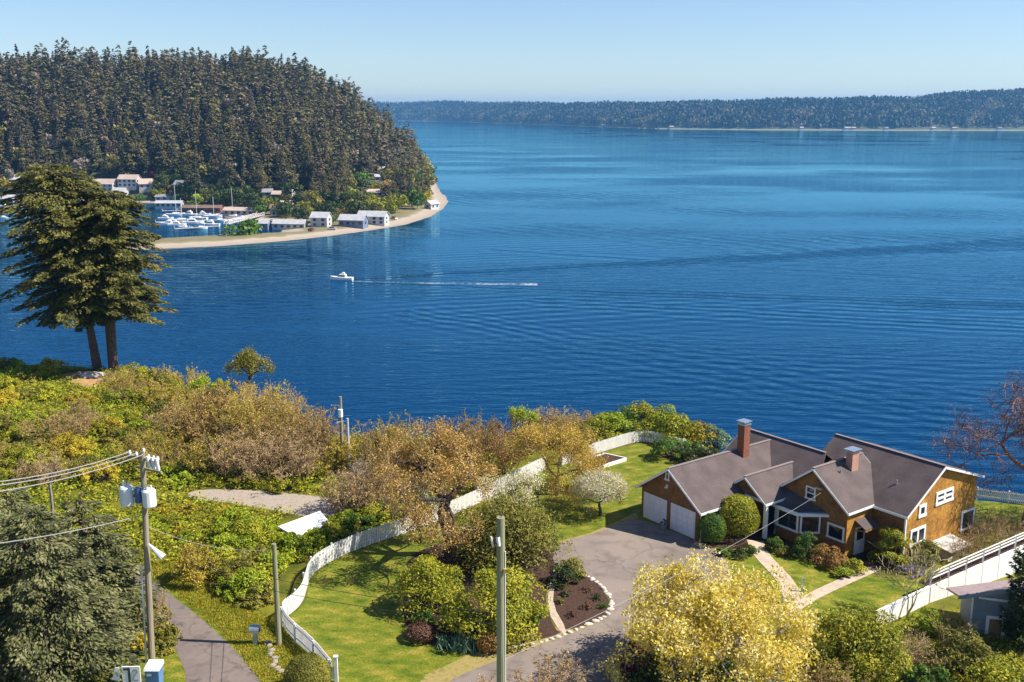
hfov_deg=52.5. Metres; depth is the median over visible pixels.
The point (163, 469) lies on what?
shrub
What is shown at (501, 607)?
utility pole
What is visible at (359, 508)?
shrub
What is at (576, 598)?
mulch bed
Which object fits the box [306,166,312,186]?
conifer
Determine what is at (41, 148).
conifer
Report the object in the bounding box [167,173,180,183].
shrub
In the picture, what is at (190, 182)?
conifer
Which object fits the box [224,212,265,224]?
dock
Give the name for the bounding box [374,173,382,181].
house
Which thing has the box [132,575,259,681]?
road
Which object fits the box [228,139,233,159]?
conifer
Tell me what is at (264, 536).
shrub
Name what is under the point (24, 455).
shrub
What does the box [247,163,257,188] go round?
conifer
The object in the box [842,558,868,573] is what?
shrub
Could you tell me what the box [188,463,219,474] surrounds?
shrub
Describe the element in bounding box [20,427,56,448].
shrub
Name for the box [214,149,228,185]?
conifer
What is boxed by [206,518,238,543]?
shrub
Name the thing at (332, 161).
conifer
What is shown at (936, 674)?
shrub
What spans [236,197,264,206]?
tree
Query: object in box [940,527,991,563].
shrub
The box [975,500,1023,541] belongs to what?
lawn
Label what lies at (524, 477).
blossom tree
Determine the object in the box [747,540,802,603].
porch path
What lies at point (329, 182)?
conifer
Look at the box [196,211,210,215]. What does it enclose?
boat
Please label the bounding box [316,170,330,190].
conifer
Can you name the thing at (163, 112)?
conifer
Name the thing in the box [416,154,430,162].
tree
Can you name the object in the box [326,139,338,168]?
conifer
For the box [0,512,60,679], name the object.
spruce tree
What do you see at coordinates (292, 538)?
shrub
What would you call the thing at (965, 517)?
window
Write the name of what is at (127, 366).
shrub
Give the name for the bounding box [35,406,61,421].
shrub
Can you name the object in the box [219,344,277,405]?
round pine
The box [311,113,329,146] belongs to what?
conifer
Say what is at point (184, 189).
garden tree
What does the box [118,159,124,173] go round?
conifer
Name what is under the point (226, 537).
shrub
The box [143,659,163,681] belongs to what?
recycling bin
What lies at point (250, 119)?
conifer
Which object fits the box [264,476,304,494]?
shrub
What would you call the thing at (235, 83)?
forest
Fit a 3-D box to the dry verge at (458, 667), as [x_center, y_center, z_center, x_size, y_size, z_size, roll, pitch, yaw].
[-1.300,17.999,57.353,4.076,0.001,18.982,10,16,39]
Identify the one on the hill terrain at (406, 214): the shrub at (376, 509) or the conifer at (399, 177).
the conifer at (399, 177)
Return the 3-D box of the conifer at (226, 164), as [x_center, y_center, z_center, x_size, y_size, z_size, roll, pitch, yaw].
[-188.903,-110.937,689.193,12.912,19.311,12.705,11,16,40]
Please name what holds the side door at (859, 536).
in the house at (868, 490)
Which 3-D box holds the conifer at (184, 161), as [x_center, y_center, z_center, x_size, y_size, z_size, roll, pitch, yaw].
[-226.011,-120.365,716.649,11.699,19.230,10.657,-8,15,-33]
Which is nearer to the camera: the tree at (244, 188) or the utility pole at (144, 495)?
the utility pole at (144, 495)
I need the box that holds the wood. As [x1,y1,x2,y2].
[366,87,1023,127]
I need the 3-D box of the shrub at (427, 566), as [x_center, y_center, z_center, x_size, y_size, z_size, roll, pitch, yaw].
[-5.083,14.832,63.716,4.551,3.672,4.356,-3,13,-14]
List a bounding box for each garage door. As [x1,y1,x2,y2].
[643,491,666,523]
[670,503,695,538]
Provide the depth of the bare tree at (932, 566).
63.90 m
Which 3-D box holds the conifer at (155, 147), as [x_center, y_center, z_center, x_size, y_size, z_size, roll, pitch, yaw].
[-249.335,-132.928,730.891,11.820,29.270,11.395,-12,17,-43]
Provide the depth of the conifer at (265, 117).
767.42 m
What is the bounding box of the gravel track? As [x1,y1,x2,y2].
[188,489,355,516]
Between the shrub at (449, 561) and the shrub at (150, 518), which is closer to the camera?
the shrub at (449, 561)
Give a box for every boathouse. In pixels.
[154,194,174,199]
[154,200,184,208]
[181,205,223,212]
[222,207,256,216]
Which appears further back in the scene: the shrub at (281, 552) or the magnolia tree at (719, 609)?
the shrub at (281, 552)
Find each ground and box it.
[0,365,1023,681]
[13,366,118,380]
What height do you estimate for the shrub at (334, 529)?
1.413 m
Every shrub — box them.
[0,357,24,371]
[0,366,33,384]
[0,376,22,389]
[0,388,19,406]
[0,402,24,412]
[0,408,38,427]
[0,409,20,427]
[0,439,18,455]
[0,456,13,469]
[0,467,24,487]
[1,414,47,437]
[1,447,30,468]
[2,359,32,372]
[3,424,38,441]
[8,445,58,476]
[10,451,62,489]
[11,387,39,398]
[11,440,40,459]
[12,372,37,384]
[19,404,43,416]
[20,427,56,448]
[27,364,52,377]
[30,438,69,461]
[31,383,63,399]
[33,357,68,372]
[34,450,86,483]
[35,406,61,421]
[37,422,64,442]
[45,415,76,427]
[46,428,79,444]
[48,432,97,458]
[56,671,94,681]
[57,395,96,421]
[61,391,97,404]
[65,454,107,478]
[72,408,107,432]
[78,418,115,435]
[78,461,120,483]
[86,416,114,436]
[96,416,126,435]
[98,364,153,396]
[101,366,145,388]
[101,427,136,446]
[103,387,142,405]
[105,365,129,377]
[106,409,141,424]
[106,665,145,681]
[110,380,161,400]
[113,429,137,441]
[116,362,149,383]
[118,410,141,426]
[118,419,160,438]
[124,611,146,630]
[124,632,156,653]
[125,634,156,651]
[128,462,162,477]
[130,385,178,405]
[132,426,171,447]
[134,194,145,202]
[134,512,163,524]
[137,367,162,382]
[137,602,170,634]
[139,529,172,544]
[140,369,179,387]
[140,377,184,404]
[140,404,182,430]
[140,435,164,453]
[140,587,169,608]
[141,400,182,419]
[141,522,172,532]
[145,437,198,468]
[145,620,175,641]
[146,413,168,424]
[148,506,169,518]
[149,169,159,176]
[150,363,173,381]
[151,501,167,512]
[152,466,178,480]
[153,168,170,177]
[153,604,171,620]
[154,384,191,399]
[155,634,177,657]
[157,510,188,524]
[157,626,182,645]
[164,378,186,389]
[164,501,200,514]
[165,471,197,489]
[166,366,210,389]
[166,434,199,449]
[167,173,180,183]
[168,463,203,479]
[171,541,222,586]
[173,524,192,535]
[174,529,203,544]
[177,453,211,469]
[179,512,208,524]
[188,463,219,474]
[193,501,222,514]
[195,473,224,485]
[195,521,216,533]
[199,545,242,572]
[202,378,237,398]
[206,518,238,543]
[206,531,239,551]
[207,557,261,593]
[211,504,233,520]
[213,565,237,578]
[214,507,254,531]
[215,567,260,602]
[219,568,272,598]
[220,218,262,235]
[220,534,268,558]
[227,471,266,488]
[227,519,270,549]
[229,515,265,539]
[232,544,271,570]
[232,581,279,608]
[241,543,262,563]
[250,529,292,551]
[251,562,284,587]
[252,551,290,574]
[254,519,281,531]
[257,522,279,544]
[262,199,277,205]
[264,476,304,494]
[264,531,313,561]
[264,544,302,562]
[268,547,294,563]
[282,651,331,681]
[288,474,309,483]
[290,207,312,218]
[291,194,304,203]
[293,526,327,554]
[293,528,331,552]
[298,462,324,479]
[322,520,350,542]
[326,509,359,525]
[332,512,362,529]
[339,511,376,532]
[342,199,369,210]
[354,503,374,515]
[361,499,395,524]
[365,512,384,526]
[376,499,400,520]
[378,501,410,521]
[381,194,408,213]
[393,554,465,621]
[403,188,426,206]
[404,620,438,643]
[410,609,436,622]
[412,482,453,497]
[418,190,431,203]
[431,555,551,650]
[443,481,466,492]
[446,553,471,573]
[447,490,575,580]
[454,670,514,681]
[475,628,496,652]
[497,408,563,450]
[507,643,586,681]
[513,404,579,444]
[523,614,539,627]
[538,405,592,440]
[546,563,581,589]
[555,422,595,447]
[557,557,587,577]
[559,408,606,427]
[577,417,618,446]
[594,411,632,440]
[604,405,644,437]
[617,640,652,681]
[621,653,692,681]
[626,399,666,437]
[636,403,689,440]
[654,413,706,445]
[677,419,725,448]
[690,658,759,681]
[695,512,726,543]
[696,424,733,449]
[715,545,732,555]
[716,493,760,537]
[730,547,748,560]
[743,544,759,555]
[764,536,784,552]
[776,545,793,557]
[789,531,818,559]
[795,658,875,681]
[799,603,913,681]
[809,543,848,569]
[833,566,855,577]
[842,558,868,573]
[866,526,913,568]
[880,628,949,673]
[896,662,957,681]
[904,606,948,636]
[909,539,941,566]
[923,603,981,645]
[923,626,1001,681]
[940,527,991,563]
[952,673,989,681]
[956,509,1023,549]
[959,653,1023,681]
[960,520,1011,556]
[964,518,984,539]
[974,502,1001,533]
[987,509,1023,542]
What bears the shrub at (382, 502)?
on the ground at (294, 571)
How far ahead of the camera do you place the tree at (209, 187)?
675.01 m
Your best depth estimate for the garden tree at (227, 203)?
633.95 m
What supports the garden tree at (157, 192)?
on the hill terrain at (406, 214)
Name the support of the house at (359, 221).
on the hill terrain at (406, 214)
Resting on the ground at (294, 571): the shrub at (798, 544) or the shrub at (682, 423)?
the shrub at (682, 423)
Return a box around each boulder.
[78,371,106,377]
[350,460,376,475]
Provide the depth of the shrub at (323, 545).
72.37 m
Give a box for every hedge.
[649,436,706,462]
[674,443,720,463]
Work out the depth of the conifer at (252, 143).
696.42 m
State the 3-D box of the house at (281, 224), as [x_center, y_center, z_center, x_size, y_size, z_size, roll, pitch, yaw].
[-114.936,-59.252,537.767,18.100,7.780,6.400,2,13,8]
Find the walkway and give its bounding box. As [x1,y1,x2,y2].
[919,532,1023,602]
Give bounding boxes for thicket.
[17,409,92,443]
[109,421,197,465]
[157,386,245,446]
[164,426,245,477]
[167,372,285,446]
[196,416,283,479]
[202,379,314,460]
[229,426,327,487]
[247,386,338,465]
[266,407,344,472]
[276,402,336,433]
[310,444,355,475]
[314,464,379,513]
[320,419,397,470]
[332,451,421,511]
[349,420,430,473]
[359,450,440,495]
[365,409,440,465]
[440,406,505,453]
[457,423,535,474]
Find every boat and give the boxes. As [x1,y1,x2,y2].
[157,214,173,219]
[158,219,171,224]
[165,187,184,215]
[167,220,186,225]
[172,198,187,220]
[178,225,192,228]
[181,217,203,223]
[183,210,195,215]
[188,192,207,219]
[193,226,207,228]
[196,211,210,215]
[199,219,219,225]
[203,206,221,217]
[228,214,241,216]
[330,272,353,279]
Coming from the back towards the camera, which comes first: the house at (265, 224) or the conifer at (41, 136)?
the conifer at (41, 136)
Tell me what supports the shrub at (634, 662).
on the ground at (294, 571)
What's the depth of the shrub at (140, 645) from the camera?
58.80 m
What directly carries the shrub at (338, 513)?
on the ground at (294, 571)
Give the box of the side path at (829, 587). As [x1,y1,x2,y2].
[794,566,877,609]
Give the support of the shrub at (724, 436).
on the ground at (294, 571)
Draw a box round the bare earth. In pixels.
[61,371,102,386]
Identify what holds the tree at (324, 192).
on the hill terrain at (406, 214)
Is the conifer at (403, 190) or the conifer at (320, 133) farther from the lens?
the conifer at (320, 133)
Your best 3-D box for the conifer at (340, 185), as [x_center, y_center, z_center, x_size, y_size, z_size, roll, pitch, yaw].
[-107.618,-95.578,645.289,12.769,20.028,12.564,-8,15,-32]
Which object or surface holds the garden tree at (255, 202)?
on the hill terrain at (406, 214)
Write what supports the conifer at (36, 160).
on the hill terrain at (406, 214)
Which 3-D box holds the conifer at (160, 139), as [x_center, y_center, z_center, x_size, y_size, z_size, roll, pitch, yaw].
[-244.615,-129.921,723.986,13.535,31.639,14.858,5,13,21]
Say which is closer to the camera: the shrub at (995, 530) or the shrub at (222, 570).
the shrub at (222, 570)
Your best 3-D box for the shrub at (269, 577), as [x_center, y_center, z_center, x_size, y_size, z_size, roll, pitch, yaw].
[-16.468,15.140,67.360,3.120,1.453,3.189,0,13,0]
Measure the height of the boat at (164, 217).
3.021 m
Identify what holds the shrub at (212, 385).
on the ground at (294, 571)
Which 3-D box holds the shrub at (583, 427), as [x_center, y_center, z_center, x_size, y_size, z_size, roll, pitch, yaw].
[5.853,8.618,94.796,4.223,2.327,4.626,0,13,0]
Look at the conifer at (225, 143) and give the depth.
706.09 m
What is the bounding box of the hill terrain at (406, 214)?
[0,75,447,249]
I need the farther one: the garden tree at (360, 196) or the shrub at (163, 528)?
the garden tree at (360, 196)
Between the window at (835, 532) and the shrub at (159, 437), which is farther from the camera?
the shrub at (159, 437)
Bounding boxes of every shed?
[278,511,328,536]
[946,579,1023,639]
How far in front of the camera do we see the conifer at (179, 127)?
752.53 m
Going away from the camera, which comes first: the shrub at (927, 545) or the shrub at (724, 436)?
the shrub at (927, 545)
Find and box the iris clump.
[434,630,494,654]
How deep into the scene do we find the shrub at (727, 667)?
53.68 m
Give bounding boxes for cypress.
[998,545,1023,648]
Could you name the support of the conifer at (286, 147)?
on the hill terrain at (406, 214)
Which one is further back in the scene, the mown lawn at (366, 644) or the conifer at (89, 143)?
the conifer at (89, 143)
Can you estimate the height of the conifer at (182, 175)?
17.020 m
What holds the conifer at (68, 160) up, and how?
on the hill terrain at (406, 214)
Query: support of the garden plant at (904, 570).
on the house bed at (729, 540)
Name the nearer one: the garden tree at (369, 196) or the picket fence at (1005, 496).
the picket fence at (1005, 496)
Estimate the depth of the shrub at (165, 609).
62.40 m
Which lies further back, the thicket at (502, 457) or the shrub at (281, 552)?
the thicket at (502, 457)
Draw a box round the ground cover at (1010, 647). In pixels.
[0,363,1023,681]
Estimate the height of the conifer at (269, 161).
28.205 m
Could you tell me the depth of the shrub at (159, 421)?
97.67 m
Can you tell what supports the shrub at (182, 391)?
on the ground at (294, 571)
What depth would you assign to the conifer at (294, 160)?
715.77 m
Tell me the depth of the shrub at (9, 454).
88.33 m
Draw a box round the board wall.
[875,586,930,622]
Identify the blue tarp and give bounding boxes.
[765,668,783,681]
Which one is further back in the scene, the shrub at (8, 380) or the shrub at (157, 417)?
the shrub at (8, 380)
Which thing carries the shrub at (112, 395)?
on the ground at (294, 571)
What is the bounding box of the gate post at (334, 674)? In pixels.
[330,655,338,681]
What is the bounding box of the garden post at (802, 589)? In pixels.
[801,578,804,591]
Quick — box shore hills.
[381,101,1023,129]
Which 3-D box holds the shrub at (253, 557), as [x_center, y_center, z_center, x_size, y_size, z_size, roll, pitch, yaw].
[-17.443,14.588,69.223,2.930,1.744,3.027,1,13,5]
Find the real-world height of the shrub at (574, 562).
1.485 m
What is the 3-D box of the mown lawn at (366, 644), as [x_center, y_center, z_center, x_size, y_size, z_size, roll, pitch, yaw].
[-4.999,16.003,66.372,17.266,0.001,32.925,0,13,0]
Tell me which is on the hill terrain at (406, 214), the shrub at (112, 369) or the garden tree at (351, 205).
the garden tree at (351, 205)
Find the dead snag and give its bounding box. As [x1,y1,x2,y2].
[43,450,62,591]
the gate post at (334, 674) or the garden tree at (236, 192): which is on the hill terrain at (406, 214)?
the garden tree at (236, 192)
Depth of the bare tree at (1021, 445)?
79.17 m
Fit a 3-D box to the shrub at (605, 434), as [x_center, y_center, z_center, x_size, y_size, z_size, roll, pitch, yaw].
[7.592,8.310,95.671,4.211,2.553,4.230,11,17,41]
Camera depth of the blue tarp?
55.57 m
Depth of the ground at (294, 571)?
79.97 m
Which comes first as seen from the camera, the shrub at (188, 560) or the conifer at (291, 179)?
the shrub at (188, 560)
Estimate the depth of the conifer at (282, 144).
731.83 m
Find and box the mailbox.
[249,625,260,644]
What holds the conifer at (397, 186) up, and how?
on the hill terrain at (406, 214)
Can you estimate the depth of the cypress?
60.83 m
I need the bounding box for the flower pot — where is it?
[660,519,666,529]
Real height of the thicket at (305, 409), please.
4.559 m
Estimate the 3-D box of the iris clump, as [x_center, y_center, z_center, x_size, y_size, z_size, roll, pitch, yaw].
[-2.546,17.168,59.256,4.012,0.965,2.055,0,13,0]
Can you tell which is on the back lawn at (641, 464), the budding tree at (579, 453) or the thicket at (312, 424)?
the budding tree at (579, 453)
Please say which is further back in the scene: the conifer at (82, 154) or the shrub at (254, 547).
the conifer at (82, 154)
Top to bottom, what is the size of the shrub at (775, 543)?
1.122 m
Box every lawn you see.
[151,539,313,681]
[290,499,553,681]
[489,444,683,540]
[708,545,925,655]
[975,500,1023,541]
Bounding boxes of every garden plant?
[555,596,564,604]
[559,590,571,596]
[566,611,575,618]
[579,585,592,593]
[579,601,593,609]
[590,593,600,601]
[597,602,608,608]
[895,563,924,578]
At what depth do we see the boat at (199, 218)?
586.52 m
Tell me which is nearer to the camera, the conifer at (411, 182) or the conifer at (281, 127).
the conifer at (411, 182)
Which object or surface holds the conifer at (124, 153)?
on the hill terrain at (406, 214)
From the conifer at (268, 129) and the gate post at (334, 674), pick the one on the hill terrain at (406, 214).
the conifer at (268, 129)
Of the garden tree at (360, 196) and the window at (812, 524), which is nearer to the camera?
the window at (812, 524)
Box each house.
[0,195,15,202]
[6,175,24,189]
[92,179,117,190]
[111,187,128,196]
[116,174,141,189]
[138,178,153,192]
[172,180,189,186]
[257,219,271,229]
[261,188,272,198]
[269,204,280,214]
[271,191,282,199]
[271,219,308,229]
[283,190,294,199]
[309,212,332,226]
[337,214,368,228]
[357,210,389,225]
[365,189,383,196]
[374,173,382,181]
[424,200,439,209]
[635,418,984,563]
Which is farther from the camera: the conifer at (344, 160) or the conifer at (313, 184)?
the conifer at (344, 160)
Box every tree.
[0,163,178,370]
[0,176,12,191]
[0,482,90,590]
[0,504,146,681]
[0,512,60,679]
[29,490,162,645]
[52,514,165,650]
[147,189,155,198]
[152,189,164,193]
[153,172,172,181]
[153,177,167,188]
[154,181,168,190]
[171,182,183,192]
[181,184,192,200]
[186,183,206,200]
[186,194,203,204]
[188,375,210,397]
[197,184,214,192]
[200,188,215,198]
[202,193,223,204]
[214,177,235,189]
[216,195,234,206]
[220,188,244,205]
[223,184,251,202]
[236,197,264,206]
[241,193,262,201]
[241,199,254,206]
[243,188,261,194]
[250,199,265,211]
[252,204,269,213]
[265,195,278,201]
[271,203,293,216]
[276,199,296,206]
[277,194,291,200]
[280,181,304,197]
[297,200,312,216]
[301,190,325,207]
[314,202,337,213]
[318,189,332,201]
[322,200,335,205]
[323,192,346,200]
[328,195,343,205]
[333,191,357,204]
[335,208,348,214]
[341,200,366,213]
[343,186,359,194]
[353,170,369,180]
[353,178,370,192]
[356,194,366,201]
[361,415,502,560]
[362,194,375,200]
[363,191,375,195]
[364,202,376,210]
[366,200,385,210]
[370,182,381,188]
[377,179,396,193]
[380,166,415,184]
[380,480,439,541]
[381,195,394,204]
[413,172,424,184]
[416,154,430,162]
[417,163,436,177]
[418,185,432,194]
[474,466,546,507]
[500,417,616,507]
[506,405,541,441]
[569,469,630,515]
[593,543,827,681]
[873,539,948,619]
[920,363,1023,529]
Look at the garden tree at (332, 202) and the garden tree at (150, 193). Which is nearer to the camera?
the garden tree at (332, 202)
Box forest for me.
[0,37,438,187]
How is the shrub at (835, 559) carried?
on the front lawn at (870, 591)
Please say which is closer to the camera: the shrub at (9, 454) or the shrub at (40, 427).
the shrub at (9, 454)
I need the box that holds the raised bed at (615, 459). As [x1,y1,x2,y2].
[580,453,626,469]
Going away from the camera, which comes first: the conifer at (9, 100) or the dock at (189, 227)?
the dock at (189, 227)
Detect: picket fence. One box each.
[280,458,544,680]
[561,430,712,464]
[976,487,1023,503]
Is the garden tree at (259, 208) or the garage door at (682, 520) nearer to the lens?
the garage door at (682, 520)
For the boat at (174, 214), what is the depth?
607.70 m
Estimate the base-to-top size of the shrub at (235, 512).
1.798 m
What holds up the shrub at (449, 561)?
on the garden bed at (546, 628)
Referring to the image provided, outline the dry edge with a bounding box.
[559,513,637,542]
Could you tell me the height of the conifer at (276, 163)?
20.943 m
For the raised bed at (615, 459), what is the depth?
90.78 m
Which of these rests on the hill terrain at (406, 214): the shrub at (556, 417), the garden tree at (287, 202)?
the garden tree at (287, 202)
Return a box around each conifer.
[0,159,13,180]
[1,90,14,136]
[3,127,21,158]
[4,89,20,132]
[7,135,17,170]
[8,133,18,166]
[12,115,20,144]
[14,115,33,157]
[17,144,29,174]
[18,139,29,163]
[23,123,35,167]
[24,116,36,146]
[30,95,50,134]
[33,104,52,139]
[35,137,50,163]
[35,150,41,164]
[36,132,49,161]
[51,103,61,136]
[52,124,64,156]
[53,105,64,140]
[57,136,66,161]
[60,146,67,164]
[63,102,96,143]
[63,139,75,163]
[63,155,74,176]
[64,128,82,162]
[74,149,84,178]
[79,150,92,172]
[80,121,98,159]
[83,131,103,167]
[87,140,100,171]
[99,125,105,152]
[102,157,111,177]
[107,110,117,146]
[108,91,124,125]
[108,142,116,170]
[113,115,127,148]
[113,138,134,173]
[118,137,124,162]
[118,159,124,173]
[122,135,132,165]
[122,137,142,173]
[132,128,144,164]
[134,144,144,174]
[141,114,154,151]
[141,154,154,178]
[146,133,156,166]
[147,129,156,154]
[152,131,161,168]
[154,132,171,170]
[154,145,171,172]
[155,127,182,168]
[160,108,171,136]
[168,140,180,179]
[172,109,188,144]
[175,122,184,150]
[177,138,193,172]
[179,162,185,179]
[180,153,192,176]
[183,118,194,151]
[184,164,194,185]
[188,149,202,179]
[190,99,202,130]
[191,127,201,155]
[193,106,203,136]
[193,169,202,186]
[197,118,208,153]
[200,125,214,159]
[201,107,225,150]
[205,154,219,184]
[209,144,222,178]
[211,136,218,174]
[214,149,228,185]
[217,111,232,145]
[217,129,229,168]
[217,134,234,171]
[220,107,241,148]
[221,160,232,178]
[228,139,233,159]
[228,165,233,177]
[230,169,239,187]
[231,133,245,171]
[232,130,239,155]
[233,149,244,175]
[237,138,253,178]
[239,157,251,187]
[240,124,249,149]
[245,132,261,176]
[246,102,255,140]
[247,151,252,178]
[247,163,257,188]
[248,156,256,181]
[249,112,263,147]
[249,152,267,184]
[251,114,265,150]
[254,166,266,192]
[258,170,267,193]
[260,109,270,138]
[260,112,278,141]
[260,136,266,163]
[261,132,278,180]
[264,118,272,138]
[265,141,274,173]
[267,176,272,187]
[269,140,279,168]
[272,147,290,182]
[273,150,280,175]
[274,169,282,190]
[276,117,287,144]
[277,171,283,190]
[280,133,284,156]
[280,142,293,174]
[283,123,299,151]
[283,158,302,193]
[284,105,297,140]
[286,126,295,157]
[286,137,297,164]
[291,151,303,184]
[293,118,304,155]
[295,122,311,146]
[296,128,306,162]
[296,132,308,169]
[297,147,306,176]
[298,139,313,177]
[299,149,316,188]
[301,126,311,160]
[301,148,321,184]
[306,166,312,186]
[308,171,318,190]
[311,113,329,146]
[311,123,320,154]
[312,113,335,155]
[312,140,324,186]
[313,123,330,166]
[316,144,325,180]
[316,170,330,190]
[319,131,335,174]
[321,124,329,163]
[322,179,327,193]
[323,126,330,159]
[326,112,339,147]
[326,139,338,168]
[326,149,339,177]
[326,160,336,177]
[327,171,334,191]
[329,168,334,190]
[331,172,342,192]
[333,177,339,194]
[335,134,345,167]
[335,154,349,177]
[335,158,345,180]
[338,151,349,172]
[339,141,350,172]
[339,171,344,185]
[340,173,354,194]
[346,148,354,173]
[349,144,359,170]
[352,149,358,171]
[354,139,369,174]
[355,128,370,157]
[361,153,375,178]
[368,139,378,174]
[383,155,388,180]
[390,181,397,195]
[393,173,399,188]
[396,168,401,188]
[397,167,407,189]
[398,170,406,196]
[405,157,417,171]
[406,166,415,189]
[407,177,414,190]
[414,178,421,189]
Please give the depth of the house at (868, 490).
74.92 m
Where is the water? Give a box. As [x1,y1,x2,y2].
[0,121,1023,503]
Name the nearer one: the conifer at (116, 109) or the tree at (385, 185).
the tree at (385, 185)
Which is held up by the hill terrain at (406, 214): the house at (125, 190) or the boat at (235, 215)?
the house at (125, 190)
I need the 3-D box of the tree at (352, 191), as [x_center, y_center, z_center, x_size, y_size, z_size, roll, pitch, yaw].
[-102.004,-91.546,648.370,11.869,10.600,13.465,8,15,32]
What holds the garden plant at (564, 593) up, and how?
on the mulch bed at (576, 598)
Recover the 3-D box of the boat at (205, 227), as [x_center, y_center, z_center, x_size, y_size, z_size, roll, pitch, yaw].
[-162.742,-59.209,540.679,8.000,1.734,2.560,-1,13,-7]
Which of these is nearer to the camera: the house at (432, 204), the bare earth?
the bare earth
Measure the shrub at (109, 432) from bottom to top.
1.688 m
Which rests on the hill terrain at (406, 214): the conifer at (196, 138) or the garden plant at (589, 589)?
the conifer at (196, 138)
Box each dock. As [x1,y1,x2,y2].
[155,216,246,222]
[174,223,218,230]
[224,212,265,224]
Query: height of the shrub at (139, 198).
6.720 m
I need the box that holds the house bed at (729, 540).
[703,528,932,571]
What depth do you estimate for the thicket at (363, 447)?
86.94 m
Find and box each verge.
[113,625,185,681]
[420,617,602,681]
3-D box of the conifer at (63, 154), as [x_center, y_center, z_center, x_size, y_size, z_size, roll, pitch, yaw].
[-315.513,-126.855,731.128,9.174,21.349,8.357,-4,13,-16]
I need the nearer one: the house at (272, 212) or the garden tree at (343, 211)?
the garden tree at (343, 211)
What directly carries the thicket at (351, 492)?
on the ground at (294, 571)
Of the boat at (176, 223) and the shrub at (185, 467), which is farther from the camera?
the boat at (176, 223)
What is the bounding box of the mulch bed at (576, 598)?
[553,574,609,628]
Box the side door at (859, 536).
[853,526,864,554]
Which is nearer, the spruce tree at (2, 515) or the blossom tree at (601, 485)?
the spruce tree at (2, 515)
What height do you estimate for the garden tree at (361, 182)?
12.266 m
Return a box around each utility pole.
[119,448,165,662]
[272,543,281,645]
[331,396,343,468]
[337,418,350,470]
[490,513,506,681]
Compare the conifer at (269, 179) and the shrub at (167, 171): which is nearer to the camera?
the conifer at (269, 179)
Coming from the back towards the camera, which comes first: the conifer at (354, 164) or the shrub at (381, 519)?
the conifer at (354, 164)
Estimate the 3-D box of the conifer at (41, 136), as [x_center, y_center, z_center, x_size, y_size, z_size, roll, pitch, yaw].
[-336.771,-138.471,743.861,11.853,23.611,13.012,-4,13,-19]
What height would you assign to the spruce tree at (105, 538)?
7.956 m
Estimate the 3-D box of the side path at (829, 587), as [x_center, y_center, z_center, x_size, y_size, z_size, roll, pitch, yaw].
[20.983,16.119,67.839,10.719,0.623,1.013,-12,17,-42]
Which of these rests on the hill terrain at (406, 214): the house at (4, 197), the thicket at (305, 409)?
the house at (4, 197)
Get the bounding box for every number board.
[112,667,119,681]
[121,666,140,681]
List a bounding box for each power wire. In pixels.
[0,452,127,481]
[0,453,135,485]
[0,454,142,491]
[1,515,142,542]
[150,527,269,550]
[275,591,496,624]
[276,579,495,613]
[506,492,821,658]
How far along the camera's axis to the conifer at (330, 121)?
780.29 m
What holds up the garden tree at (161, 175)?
on the hill terrain at (406, 214)
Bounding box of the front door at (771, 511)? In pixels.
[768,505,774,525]
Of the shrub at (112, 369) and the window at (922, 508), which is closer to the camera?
the window at (922, 508)
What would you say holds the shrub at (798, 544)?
on the house bed at (729, 540)
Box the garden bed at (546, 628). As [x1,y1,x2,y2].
[402,531,560,650]
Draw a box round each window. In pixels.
[664,472,669,480]
[775,508,798,532]
[799,516,820,533]
[804,485,815,500]
[826,522,844,542]
[909,524,925,546]
[918,503,926,518]
[935,486,953,506]
[959,507,974,531]
[984,615,1005,638]
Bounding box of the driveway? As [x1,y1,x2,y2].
[450,518,730,681]
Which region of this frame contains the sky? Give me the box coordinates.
[0,0,1023,103]
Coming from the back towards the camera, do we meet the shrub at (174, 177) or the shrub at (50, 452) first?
the shrub at (174, 177)
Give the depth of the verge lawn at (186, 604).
62.54 m
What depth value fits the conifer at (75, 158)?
722.62 m
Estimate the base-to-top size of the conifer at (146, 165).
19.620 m
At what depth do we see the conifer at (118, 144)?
757.33 m
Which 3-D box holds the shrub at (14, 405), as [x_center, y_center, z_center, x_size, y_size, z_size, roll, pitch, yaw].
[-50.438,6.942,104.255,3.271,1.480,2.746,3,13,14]
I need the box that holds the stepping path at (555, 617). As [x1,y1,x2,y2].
[547,570,565,632]
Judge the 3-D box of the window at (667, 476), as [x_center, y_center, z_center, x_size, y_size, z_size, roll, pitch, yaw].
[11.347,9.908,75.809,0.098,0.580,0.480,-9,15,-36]
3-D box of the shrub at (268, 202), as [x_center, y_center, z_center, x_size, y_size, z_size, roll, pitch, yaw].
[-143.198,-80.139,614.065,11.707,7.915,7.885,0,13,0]
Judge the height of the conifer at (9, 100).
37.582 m
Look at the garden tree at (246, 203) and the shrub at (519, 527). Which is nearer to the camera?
the shrub at (519, 527)
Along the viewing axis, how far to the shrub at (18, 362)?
119.44 m
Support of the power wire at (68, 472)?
attached to the utility pole at (144, 495)
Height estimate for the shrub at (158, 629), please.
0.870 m
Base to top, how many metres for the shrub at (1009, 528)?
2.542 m
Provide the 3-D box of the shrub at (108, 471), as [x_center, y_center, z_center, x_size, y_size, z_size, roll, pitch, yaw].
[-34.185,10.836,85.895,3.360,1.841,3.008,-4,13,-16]
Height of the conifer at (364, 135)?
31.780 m
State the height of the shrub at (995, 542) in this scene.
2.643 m
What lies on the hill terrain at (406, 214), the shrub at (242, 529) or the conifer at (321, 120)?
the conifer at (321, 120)
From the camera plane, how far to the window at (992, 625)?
62.52 m

